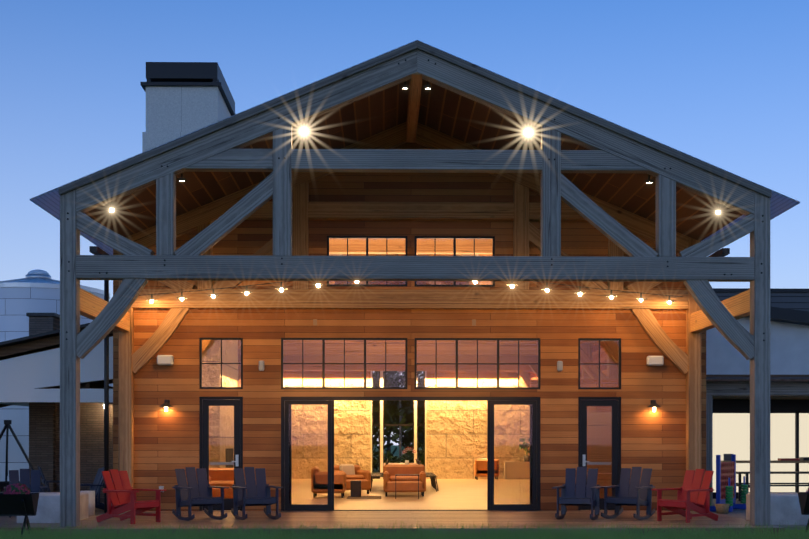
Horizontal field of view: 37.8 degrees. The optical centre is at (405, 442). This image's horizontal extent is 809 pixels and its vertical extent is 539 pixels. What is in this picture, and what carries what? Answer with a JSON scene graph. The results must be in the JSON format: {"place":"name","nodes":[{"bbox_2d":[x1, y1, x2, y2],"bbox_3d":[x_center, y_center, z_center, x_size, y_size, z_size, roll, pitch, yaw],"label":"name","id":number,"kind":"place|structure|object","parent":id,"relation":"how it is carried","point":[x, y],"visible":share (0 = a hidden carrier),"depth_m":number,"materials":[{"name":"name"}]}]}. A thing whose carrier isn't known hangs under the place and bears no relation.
{"place":"outdoors","nodes":[
{"label":"outdoors","id":0,"kind":"place"},
{"bbox_2d":[0,402,28,406],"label":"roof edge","id":1,"kind":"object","parent":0,"point":[19,403],"depth_m":32.37,"materials":[{"name":"white paint"}]},
{"bbox_2d":[0,336,112,388],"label":"wall","id":2,"kind":"structure","parent":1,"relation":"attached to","point":[37,370],"depth_m":26.09,"materials":[{"name":"white paint"}]},
{"bbox_2d":[0,389,112,401],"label":"canopy soffit edge","id":3,"kind":"object","parent":1,"relation":"attached to","point":[42,395],"visible":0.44,"depth_m":26.07,"materials":[{"name":"white paint"}]},
{"bbox_2d":[0,287,103,341],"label":"silo","id":4,"kind":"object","parent":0,"point":[17,304],"depth_m":56.05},
{"bbox_2d":[0,269,109,298],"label":"silo roof","id":5,"kind":"structure","parent":4,"relation":"on","point":[37,278],"depth_m":57.49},
{"bbox_2d":[0,492,111,530],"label":"ground","id":6,"kind":"structure","parent":0,"point":[8,520],"depth_m":22.01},
{"bbox_2d":[0,420,46,491],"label":"tripod","id":7,"kind":"object","parent":6,"relation":"on","point":[7,427],"visible":0.46,"depth_m":26.66,"materials":[{"name":"black metal"}]},
{"bbox_2d":[4,469,48,517],"bbox_3d":[-7.810,1.036,24.240,0.840,0.973,1.057,0,0,-21],"label":"adirondack chair","id":8,"kind":"object","parent":6,"relation":"on","point":[35,486],"depth_m":24.52,"materials":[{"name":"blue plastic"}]},
{"bbox_2d":[17,492,88,522],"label":"stone block","id":9,"kind":"structure","parent":6,"relation":"on","point":[48,508],"depth_m":22.13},
{"bbox_2d":[57,467,111,509],"bbox_3d":[-7.009,1.036,25.907,1.057,0.973,0.840,0,0,-31],"label":"rocking chair","id":10,"kind":"object","parent":6,"relation":"on","point":[97,484],"depth_m":25.89,"materials":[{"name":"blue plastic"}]},
{"bbox_2d":[104,280,108,512],"bbox_3d":[-6.347,-1.177,25.015,0.100,5.400,0.100,0,0,-1],"label":"downspout","id":11,"kind":"object","parent":6,"relation":"on","point":[106,390],"visible":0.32,"depth_m":24.98,"materials":[{"name":"grey metal"}]},
{"bbox_2d":[0,383,112,480],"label":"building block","id":12,"kind":"structure","parent":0,"point":[18,416],"depth_m":40.44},
{"bbox_2d":[118,235,133,511],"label":"wooden post","id":13,"kind":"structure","parent":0,"point":[125,408],"depth_m":24.93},
{"bbox_2d":[132,308,189,373],"bbox_3d":[-5.275,-2.230,25.084,0.400,1.776,0.220,40,-1,-1],"label":"wooden brace","id":14,"kind":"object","parent":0,"point":[147,351],"depth_m":24.98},
{"bbox_2d":[246,201,292,219],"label":"wall","id":15,"kind":"structure","parent":0,"point":[264,212],"depth_m":25.00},
{"bbox_2d":[293,181,308,288],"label":"wooden post","id":16,"kind":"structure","parent":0,"point":[300,221],"depth_m":25.01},
{"bbox_2d":[289,404,327,504],"bbox_3d":[-2.042,0.271,25.338,0.850,2.185,0.006,0,0,-1],"label":"glass door","id":17,"kind":"structure","parent":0,"point":[309,453],"depth_m":25.34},
{"bbox_2d":[203,479,529,510],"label":"hall floor","id":18,"kind":"structure","parent":0,"point":[460,494],"depth_m":31.28,"materials":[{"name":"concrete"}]},
{"bbox_2d":[209,468,233,498],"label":"hall sofa","id":19,"kind":"object","parent":18,"relation":"on","point":[223,479],"depth_m":28.46,"materials":[{"name":"brown leather"}]},
{"bbox_2d":[311,467,345,497],"bbox_3d":[-2.055,1.058,31.544,0.900,0.810,0.950,0,0,-1],"label":"armchair","id":20,"kind":"object","parent":18,"relation":"on","point":[339,482],"visible":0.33,"depth_m":31.07,"materials":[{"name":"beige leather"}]},
{"bbox_2d":[334,464,370,493],"bbox_3d":[-1.591,1.043,33.553,0.950,0.840,0.900,0,0,-26],"label":"armchair","id":21,"kind":"object","parent":18,"relation":"on","point":[353,472],"visible":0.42,"depth_m":33.37,"materials":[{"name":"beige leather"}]},
{"bbox_2d":[368,281,430,284],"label":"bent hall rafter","id":22,"kind":"object","parent":18,"relation":"on","point":[381,282],"depth_m":46.84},
{"bbox_2d":[283,364,532,370],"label":"hall bent tie beam","id":23,"kind":"structure","parent":22,"relation":"attached to","point":[481,367],"depth_m":46.84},
{"bbox_2d":[335,281,467,284],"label":"bent hall rafter","id":24,"kind":"object","parent":18,"relation":"on","point":[451,282],"depth_m":42.77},
{"bbox_2d":[238,355,537,362],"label":"hall bent tie beam","id":25,"kind":"structure","parent":24,"relation":"attached to","point":[331,358],"depth_m":42.74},
{"bbox_2d":[383,465,425,496],"bbox_3d":[-0.038,1.038,32.281,1.150,0.850,0.950,0,0,-1],"label":"armchair","id":26,"kind":"object","parent":18,"relation":"on","point":[406,483],"visible":0.94,"depth_m":31.86,"materials":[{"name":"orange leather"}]},
{"bbox_2d":[348,254,491,282],"bbox_3d":[-0.080,-4.212,38.481,11.167,4.914,0.276,-23,0,-1],"label":"bent hall rafter","id":27,"kind":"object","parent":18,"relation":"on","point":[362,255],"depth_m":38.36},
{"bbox_2d":[238,344,582,355],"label":"interior beam","id":28,"kind":"structure","parent":27,"relation":"attached to","point":[527,348],"depth_m":38.34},
{"bbox_2d":[474,458,498,479],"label":"hall armchair","id":29,"kind":"object","parent":18,"relation":"on","point":[480,467],"visible":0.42,"depth_m":46.09,"materials":[{"name":"brown leather"}]},
{"bbox_2d":[504,437,529,478],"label":"hall cabinet with plant","id":30,"kind":"object","parent":18,"relation":"on","point":[518,465],"depth_m":46.64,"materials":[{"name":"brown wood"}]},
{"bbox_2d":[530,379,617,411],"bbox_3d":[4.645,-0.037,28.865,3.200,3.000,0.200,0,0,-1],"label":"hall partition","id":31,"kind":"object","parent":18,"relation":"on","point":[584,383],"depth_m":28.77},
{"bbox_3d":[2.904,-5.421,34.135,6.551,0.369,0.276,23,0,-1],"label":"hall cross frame","id":32,"kind":"object","parent":18,"relation":"on","visible":0},
{"bbox_2d":[238,340,601,344],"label":"hall bent tie beam","id":33,"kind":"structure","parent":32,"relation":"attached to","point":[419,342],"depth_m":33.97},
{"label":"hall cross frame","id":34,"kind":"object","parent":18,"relation":"on","visible":0},
{"bbox_2d":[329,238,491,253],"bbox_3d":[0.029,-4.932,29.681,4.380,0.350,0.260,0,0,-1],"label":"hall bent collar","id":35,"kind":"object","parent":34,"relation":"attached to","point":[479,243],"depth_m":29.56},
{"bbox_2d":[0,520,808,538],"label":"lawn strip","id":36,"kind":"object","parent":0,"point":[444,534],"visible":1,"depth_m":18.87,"materials":[{"name":"green plant"}]},
{"bbox_2d":[0,483,38,534],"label":"planter","id":37,"kind":"object","parent":36,"relation":"on","point":[25,505],"depth_m":19.55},
{"bbox_2d":[0,445,808,535],"bbox_3d":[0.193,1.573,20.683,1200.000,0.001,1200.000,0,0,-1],"label":"lawn","id":38,"kind":"structure","parent":0,"point":[393,447],"depth_m":153.19,"materials":[{"name":"green plant"}]},
{"bbox_2d":[29,316,59,491],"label":"brick pier","id":39,"kind":"structure","parent":38,"relation":"on","point":[42,435],"depth_m":29.32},
{"bbox_2d":[0,323,89,347],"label":"canopy roof","id":40,"kind":"structure","parent":39,"relation":"on","point":[32,337],"depth_m":25.90,"materials":[{"name":"grey metal"}]},
{"bbox_2d":[0,330,112,407],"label":"canopy rafters","id":41,"kind":"object","parent":40,"relation":"attached to","point":[30,347],"depth_m":26.24,"materials":[{"name":"brown wood"}]},
{"bbox_2d":[55,402,112,502],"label":"brick wall","id":42,"kind":"structure","parent":38,"relation":"on","point":[91,438],"depth_m":29.54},
{"bbox_2d":[146,86,230,131],"bbox_3d":[-5.673,-3.692,31.428,1.800,10.530,3.500,0,0,-1],"label":"chimney stone","id":43,"kind":"object","parent":38,"relation":"on","point":[181,108],"visible":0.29,"depth_m":29.68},
{"bbox_2d":[140,82,235,115],"bbox_3d":[-5.673,-8.997,31.428,2.020,0.080,3.700,0,0,-1],"label":"chimney cap plate","id":44,"kind":"object","parent":43,"relation":"on","point":[219,85],"visible":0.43,"depth_m":29.61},
{"bbox_2d":[146,62,234,110],"bbox_3d":[-5.673,-9.287,31.428,1.800,0.560,3.500,0,0,-1],"label":"chimney cap","id":45,"kind":"object","parent":44,"relation":"on","point":[183,71],"visible":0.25,"depth_m":29.68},
{"bbox_2d":[202,340,237,467],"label":"stone wall","id":46,"kind":"structure","parent":43,"relation":"in","point":[231,379],"depth_m":29.74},
{"bbox_2d":[373,371,423,458],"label":"tree","id":47,"kind":"object","parent":38,"relation":"on","point":[388,407],"depth_m":52.40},
{"bbox_2d":[384,378,423,453],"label":"tree","id":48,"kind":"object","parent":38,"relation":"on","point":[409,418],"depth_m":55.56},
{"bbox_2d":[283,379,529,478],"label":"stone wall","id":49,"kind":"structure","parent":38,"relation":"on","point":[456,439],"depth_m":47.21,"materials":[{"name":"stone"}]},
{"bbox_2d":[371,371,426,478],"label":"hall window frame","id":50,"kind":"object","parent":49,"relation":"in","point":[381,424],"visible":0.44,"depth_m":47.29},
{"bbox_2d":[113,246,705,510],"bbox_3d":[0.108,-1.306,25.342,12.700,5.759,0.180,0,0,-1],"label":"wall siding","id":51,"kind":"object","parent":38,"relation":"on","point":[166,444],"visible":0.46,"depth_m":25.25,"materials":[{"name":"wood"}]},
{"bbox_2d":[199,397,242,510],"bbox_3d":[-3.946,0.243,25.244,0.930,2.440,0.146,0,0,-1],"label":"door","id":52,"kind":"structure","parent":51,"relation":"in","point":[205,403],"depth_m":25.22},
{"bbox_2d":[199,338,242,388],"bbox_3d":[-3.946,-1.687,25.244,0.930,1.100,0.070,0,0,-1],"label":"small window frame","id":53,"kind":"object","parent":51,"relation":"attached to","point":[201,363],"visible":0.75,"depth_m":25.21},
{"bbox_2d":[283,340,404,386],"bbox_3d":[-1.319,-1.687,25.291,2.660,1.055,0.006,0,0,-1],"label":"window glass","id":54,"kind":"object","parent":51,"relation":"in","point":[343,364],"depth_m":25.29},
{"bbox_2d":[281,338,406,388],"bbox_3d":[-1.319,-1.687,25.291,2.705,1.100,0.070,0,0,-1],"label":"window frame","id":55,"kind":"object","parent":51,"relation":"attached to","point":[323,363],"visible":0.9,"depth_m":25.26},
{"bbox_2d":[327,236,406,285],"bbox_3d":[-0.829,-3.879,25.300,1.725,1.085,0.070,0,0,-1],"label":"window frame","id":56,"kind":"object","parent":51,"relation":"on","point":[374,237],"visible":0.48,"depth_m":25.27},
{"bbox_2d":[196,143,598,230],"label":"wall","id":57,"kind":"structure","parent":51,"relation":"on","point":[397,187],"depth_m":25.25,"materials":[{"name":"wood"}]},
{"bbox_2d":[281,397,539,510],"bbox_3d":[0.108,0.243,25.352,5.560,2.440,0.160,0,0,-1],"label":"sliding door frame","id":58,"kind":"object","parent":51,"relation":"in","point":[286,443],"visible":0.88,"depth_m":25.31,"materials":[{"name":"black metal"}]},
{"bbox_2d":[494,405,529,503],"bbox_3d":[2.257,0.271,25.416,0.850,2.185,0.006,0,0,-1],"label":"sliding glass door","id":59,"kind":"structure","parent":58,"relation":"on","point":[510,483],"depth_m":25.42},
{"bbox_2d":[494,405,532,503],"bbox_3d":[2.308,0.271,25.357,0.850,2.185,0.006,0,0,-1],"label":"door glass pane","id":60,"kind":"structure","parent":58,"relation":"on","point":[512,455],"depth_m":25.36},
{"bbox_2d":[176,230,655,247],"bbox_3d":[0.108,-4.361,25.342,11.017,0.351,0.180,0,0,-1],"label":"wall siding","id":61,"kind":"object","parent":51,"relation":"on","point":[317,238],"visible":0.54,"depth_m":25.25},
{"bbox_2d":[415,236,494,286],"bbox_3d":[1.046,-3.879,25.334,1.725,1.085,0.070,0,0,-1],"label":"window frame","id":62,"kind":"object","parent":51,"relation":"on","point":[454,238],"visible":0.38,"depth_m":25.30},
{"bbox_2d":[415,338,539,388],"bbox_3d":[1.536,-1.687,25.343,2.705,1.100,0.070,0,0,-1],"label":"window frame","id":63,"kind":"object","parent":51,"relation":"attached to","point":[456,363],"visible":0.88,"depth_m":25.32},
{"bbox_2d":[417,340,537,386],"bbox_3d":[1.536,-1.687,25.343,2.660,1.055,0.006,0,0,-1],"label":"window glass","id":64,"kind":"object","parent":51,"relation":"in","point":[478,361],"depth_m":25.34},
{"bbox_2d":[578,338,620,388],"bbox_3d":[4.163,-1.687,25.391,0.930,1.100,0.070,0,0,-1],"label":"small window frame","id":65,"kind":"object","parent":51,"relation":"attached to","point":[619,353],"visible":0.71,"depth_m":25.36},
{"bbox_2d":[578,397,620,509],"bbox_3d":[4.163,0.243,25.391,0.930,2.440,0.146,0,0,-1],"label":"door","id":66,"kind":"structure","parent":51,"relation":"in","point":[585,402],"depth_m":25.37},
{"bbox_2d":[587,412,611,497],"bbox_3d":[4.797,0.363,28.748,0.900,2.200,0.040,0,0,-1],"label":"glass door pane","id":67,"kind":"structure","parent":66,"relation":"in","point":[600,431],"depth_m":28.73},
{"bbox_2d":[706,317,808,398],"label":"wall","id":68,"kind":"structure","parent":38,"relation":"on","point":[789,348],"depth_m":31.86,"materials":[{"name":"paint"}]},
{"bbox_2d":[706,375,808,376],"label":"fascia trim","id":69,"kind":"structure","parent":68,"relation":"attached to","point":[749,375],"depth_m":28.83,"materials":[{"name":"grey metal"}]},
{"bbox_2d":[706,381,808,395],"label":"porch beam","id":70,"kind":"structure","parent":69,"relation":"attached to","point":[742,388],"depth_m":28.72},
{"bbox_2d":[706,377,808,380],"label":"fascia trim","id":71,"kind":"structure","parent":70,"relation":"on","point":[748,378],"depth_m":28.41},
{"bbox_2d":[713,413,808,491],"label":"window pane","id":72,"kind":"structure","parent":68,"relation":"attached to","point":[731,433],"depth_m":31.84,"materials":[{"name":"glass"}]},
{"bbox_2d":[713,399,808,498],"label":"room window frames","id":73,"kind":"structure","parent":68,"relation":"attached to","point":[796,406],"depth_m":31.74,"materials":[{"name":"brown metal"}]},
{"bbox_2d":[715,292,808,325],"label":"roof","id":74,"kind":"structure","parent":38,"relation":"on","point":[794,300],"depth_m":34.89,"materials":[{"name":"metal"}]},
{"bbox_2d":[720,300,808,325],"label":"building fascia","id":75,"kind":"structure","parent":74,"relation":"attached to","point":[785,315],"depth_m":31.47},
{"bbox_2d":[0,0,808,444],"label":"sky","id":76,"kind":"structure","parent":0,"point":[723,84],"materials":[{"name":"blue"}]},
{"bbox_2d":[132,122,687,252],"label":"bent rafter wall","id":77,"kind":"structure","parent":0,"point":[213,211],"depth_m":25.04,"materials":[{"name":"wood"}]},
{"bbox_2d":[80,288,129,331],"bbox_3d":[-5.897,-2.537,22.823,0.200,0.400,4.220,0,0,-1],"label":"side plate","id":78,"kind":"object","parent":77,"relation":"attached to","point":[92,306],"visible":0.4,"depth_m":21.98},
{"bbox_2d":[212,221,292,288],"bbox_3d":[-3.158,-3.894,25.123,2.230,0.304,0.220,-39,1,-1],"label":"diagonal brace","id":79,"kind":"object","parent":77,"relation":"attached to","point":[266,249],"depth_m":25.01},
{"bbox_2d":[132,289,687,309],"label":"tie beam","id":80,"kind":"structure","parent":77,"relation":"attached to","point":[410,299],"depth_m":25.05,"materials":[{"name":"wood"}]},
{"bbox_2d":[608,239,623,289],"bbox_3d":[4.490,-3.967,25.262,0.300,1.440,0.268,0,0,-1],"label":"wooden post","id":81,"kind":"object","parent":80,"relation":"on","point":[614,250],"depth_m":25.13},
{"bbox_2d":[308,202,513,219],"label":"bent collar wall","id":82,"kind":"structure","parent":77,"relation":"attached to","point":[410,210],"depth_m":25.06,"materials":[{"name":"wood"}]},
{"bbox_2d":[529,221,608,289],"bbox_3d":[3.380,-3.894,25.242,2.230,0.304,0.220,39,-1,-1],"label":"diagonal brace","id":83,"kind":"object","parent":77,"relation":"attached to","point":[534,236],"depth_m":25.13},
{"bbox_2d":[690,289,749,332],"bbox_3d":[6.201,-2.537,23.043,0.200,0.400,4.220,0,0,-1],"label":"side plate","id":84,"kind":"object","parent":77,"relation":"attached to","point":[737,306],"visible":0.46,"depth_m":22.23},
{"bbox_2d":[283,371,537,378],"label":"hall wall","id":85,"kind":"structure","parent":0,"point":[349,374],"depth_m":47.28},
{"bbox_2d":[76,49,753,215],"bbox_3d":[0.193,-5.421,20.683,11.820,2.857,0.276,0,0,-1],"label":"rafter","id":86,"kind":"object","parent":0,"point":[254,129],"depth_m":20.56,"materials":[{"name":"wood"}]},
{"bbox_2d":[183,149,272,171],"bbox_3d":[-3.092,-4.932,20.623,1.552,0.350,0.260,0,0,-1],"label":"collar","id":87,"kind":"object","parent":86,"relation":"attached to","point":[245,160],"visible":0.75,"depth_m":20.50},
{"bbox_2d":[397,72,421,281],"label":"ridge beam","id":88,"kind":"structure","parent":86,"relation":"attached to","point":[415,86],"depth_m":22.59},
{"bbox_2d":[58,49,768,241],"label":"roof slab","id":89,"kind":"structure","parent":86,"relation":"on","point":[462,118],"depth_m":23.47,"materials":[{"name":"wood"}]},
{"bbox_2d":[30,40,799,255],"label":"roof","id":90,"kind":"structure","parent":86,"relation":"on","point":[49,202],"depth_m":20.82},
{"bbox_2d":[142,132,190,152],"bbox_3d":[-5.693,-5.762,31.428,1.900,4.050,3.620,0,0,-1],"label":"chimney stone","id":91,"kind":"object","parent":90,"relation":"on","point":[150,140],"visible":0.07,"depth_m":29.61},
{"bbox_2d":[59,41,771,197],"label":"fascia","id":92,"kind":"structure","parent":90,"relation":"attached to","point":[237,118],"depth_m":20.48,"materials":[{"name":"wood"}]},
{"bbox_2d":[561,150,648,173],"bbox_3d":[3.478,-4.932,20.743,1.552,0.350,0.260,0,0,-1],"label":"collar","id":93,"kind":"object","parent":86,"relation":"attached to","point":[587,161],"visible":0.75,"depth_m":20.61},
{"bbox_2d":[46,510,784,534],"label":"deck floor","id":94,"kind":"structure","parent":0,"point":[295,519],"depth_m":21.82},
{"bbox_2d":[60,189,79,526],"bbox_3d":[-5.856,-1.462,20.573,0.280,5.850,0.280,0,0,-1],"label":"post","id":95,"kind":"object","parent":94,"relation":"on","point":[69,390],"visible":0.88,"depth_m":20.43,"materials":[{"name":"wood"}]},
{"bbox_2d":[76,278,147,358],"bbox_3d":[-5.193,-2.230,20.585,0.400,1.776,0.220,40,-1,-1],"label":"diagonal brace","id":96,"kind":"object","parent":95,"relation":"attached to","point":[94,333],"visible":0.83,"depth_m":20.48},
{"bbox_2d":[76,255,753,281],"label":"tie beam","id":97,"kind":"structure","parent":95,"relation":"attached to","point":[393,268],"depth_m":20.55,"materials":[{"name":"wood"}]},
{"bbox_2d":[76,211,154,254],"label":"front brace","id":98,"kind":"object","parent":97,"relation":"attached to","point":[89,226],"visible":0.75,"depth_m":20.48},
{"bbox_2d":[156,173,175,254],"bbox_3d":[-4.186,-3.967,20.603,0.300,1.440,0.268,0,0,-1],"label":"strut","id":99,"kind":"object","parent":97,"relation":"on","point":[166,215],"visible":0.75,"depth_m":20.47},
{"bbox_2d":[174,172,272,254],"bbox_3d":[-3.076,-3.894,20.624,2.230,0.304,0.220,-39,1,-1],"label":"front brace","id":100,"kind":"object","parent":97,"relation":"attached to","point":[250,203],"visible":0.79,"depth_m":20.52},
{"bbox_2d":[273,124,291,255],"bbox_3d":[-2.157,-4.392,20.640,0.320,2.290,0.268,0,0,-1],"label":"wooden post","id":101,"kind":"object","parent":97,"relation":"on","point":[282,198],"visible":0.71,"depth_m":20.51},
{"bbox_2d":[291,149,541,172],"bbox_3d":[0.193,-4.932,20.683,4.380,0.350,0.260,0,0,-1],"label":"collar","id":102,"kind":"object","parent":101,"relation":"attached to","point":[416,161],"visible":1,"depth_m":20.56,"materials":[{"name":"wood"}]},
{"bbox_2d":[541,125,560,255],"bbox_3d":[2.543,-4.392,20.726,0.320,2.290,0.268,0,0,-1],"label":"wooden post","id":103,"kind":"object","parent":97,"relation":"on","point":[551,198],"visible":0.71,"depth_m":20.59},
{"bbox_2d":[561,174,657,256],"bbox_3d":[3.462,-3.894,20.742,2.230,0.304,0.220,39,-1,-1],"label":"front brace","id":104,"kind":"object","parent":97,"relation":"attached to","point":[596,216],"visible":0.81,"depth_m":20.64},
{"bbox_2d":[656,175,675,256],"bbox_3d":[4.572,-3.967,20.763,0.300,1.440,0.268,0,0,-1],"label":"strut","id":105,"kind":"object","parent":97,"relation":"on","point":[665,216],"visible":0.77,"depth_m":20.63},
{"bbox_2d":[677,214,753,256],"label":"front brace","id":106,"kind":"object","parent":97,"relation":"attached to","point":[744,226],"visible":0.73,"depth_m":20.67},
{"bbox_2d":[96,469,165,523],"bbox_3d":[-5.066,0.986,21.595,1.057,0.973,0.840,0,0,31],"label":"red chair","id":107,"kind":"object","parent":94,"relation":"on","point":[121,497],"visible":1,"depth_m":21.58,"materials":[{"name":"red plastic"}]},
{"bbox_2d":[172,467,228,520],"bbox_3d":[-3.925,0.978,22.434,0.840,0.999,1.063,0,0,-32],"label":"rocking chair","id":108,"kind":"object","parent":94,"relation":"on","point":[193,492],"visible":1,"depth_m":22.60,"materials":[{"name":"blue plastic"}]},
{"bbox_2d":[230,467,283,519],"bbox_3d":[-2.873,0.978,22.576,0.840,0.999,1.063,0,0,-23],"label":"rocking chair","id":109,"kind":"object","parent":94,"relation":"on","point":[257,493],"visible":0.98,"depth_m":22.80,"materials":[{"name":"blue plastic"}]},
{"bbox_2d":[552,467,600,519],"bbox_3d":[3.289,0.978,22.548,0.840,0.999,1.063,0,0,18],"label":"rocking chair","id":110,"kind":"object","parent":94,"relation":"on","point":[572,493],"visible":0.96,"depth_m":22.80,"materials":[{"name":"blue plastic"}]},
{"bbox_2d":[601,467,654,519],"bbox_3d":[4.274,0.978,22.683,0.840,0.999,1.064,0,0,32],"label":"rocking chair","id":111,"kind":"object","parent":94,"relation":"on","point":[633,490],"visible":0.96,"depth_m":22.85,"materials":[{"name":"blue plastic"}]},
{"bbox_2d":[651,469,717,522],"bbox_3d":[5.236,0.986,21.942,1.057,0.973,0.840,0,0,-39],"label":"red chair","id":112,"kind":"object","parent":94,"relation":"on","point":[691,489],"visible":0.98,"depth_m":21.93,"materials":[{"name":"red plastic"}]},
{"bbox_2d":[750,192,769,525],"bbox_3d":[6.242,-1.462,20.793,0.280,5.850,0.280,0,0,-1],"label":"post","id":113,"kind":"object","parent":94,"relation":"on","point":[760,392],"visible":0.9,"depth_m":20.65,"materials":[{"name":"wood"}]},
{"bbox_2d":[683,280,753,359],"bbox_3d":[5.579,-2.230,20.781,0.400,1.776,0.220,-40,1,-1],"label":"diagonal brace","id":114,"kind":"object","parent":113,"relation":"attached to","point":[734,332],"visible":0.88,"depth_m":20.67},
{"bbox_2d":[513,182,528,289],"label":"wooden post","id":115,"kind":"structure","parent":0,"point":[521,222],"depth_m":25.09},
{"bbox_2d":[529,202,586,220],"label":"wall","id":116,"kind":"structure","parent":0,"point":[568,213],"depth_m":25.11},
{"bbox_2d":[631,309,687,373],"bbox_3d":[5.497,-2.230,25.280,0.400,1.776,0.220,-40,1,-1],"label":"wooden brace","id":117,"kind":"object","parent":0,"point":[674,354],"depth_m":25.17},
{"bbox_2d":[686,237,700,510],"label":"wooden post","id":118,"kind":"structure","parent":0,"point":[693,408],"depth_m":25.15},
{"bbox_2d":[710,499,806,529],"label":"patio","id":119,"kind":"structure","parent":0,"point":[739,513],"depth_m":24.76,"materials":[{"name":"concrete"}]},
{"bbox_2d":[706,395,711,504],"bbox_3d":[7.296,0.188,28.814,0.300,2.670,0.250,0,0,-1],"label":"porch post","id":120,"kind":"object","parent":119,"relation":"on","point":[708,432],"visible":0.23,"depth_m":28.69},
{"bbox_2d":[710,454,747,511],"bbox_3d":[7.142,0.893,26.310,0.644,1.240,1.374,0,0,31],"label":"playground toy","id":121,"kind":"object","parent":119,"relation":"on","point":[725,482],"visible":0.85,"depth_m":26.08,"materials":[{"name":"blue"}]},
{"bbox_2d":[736,471,808,500],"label":"railing","id":122,"kind":"object","parent":119,"relation":"on","point":[739,483],"visible":0.42,"depth_m":29.81,"materials":[{"name":"black metal"}]},
{"bbox_2d":[746,493,808,524],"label":"stone block","id":123,"kind":"structure","parent":119,"relation":"on","point":[785,508],"depth_m":21.71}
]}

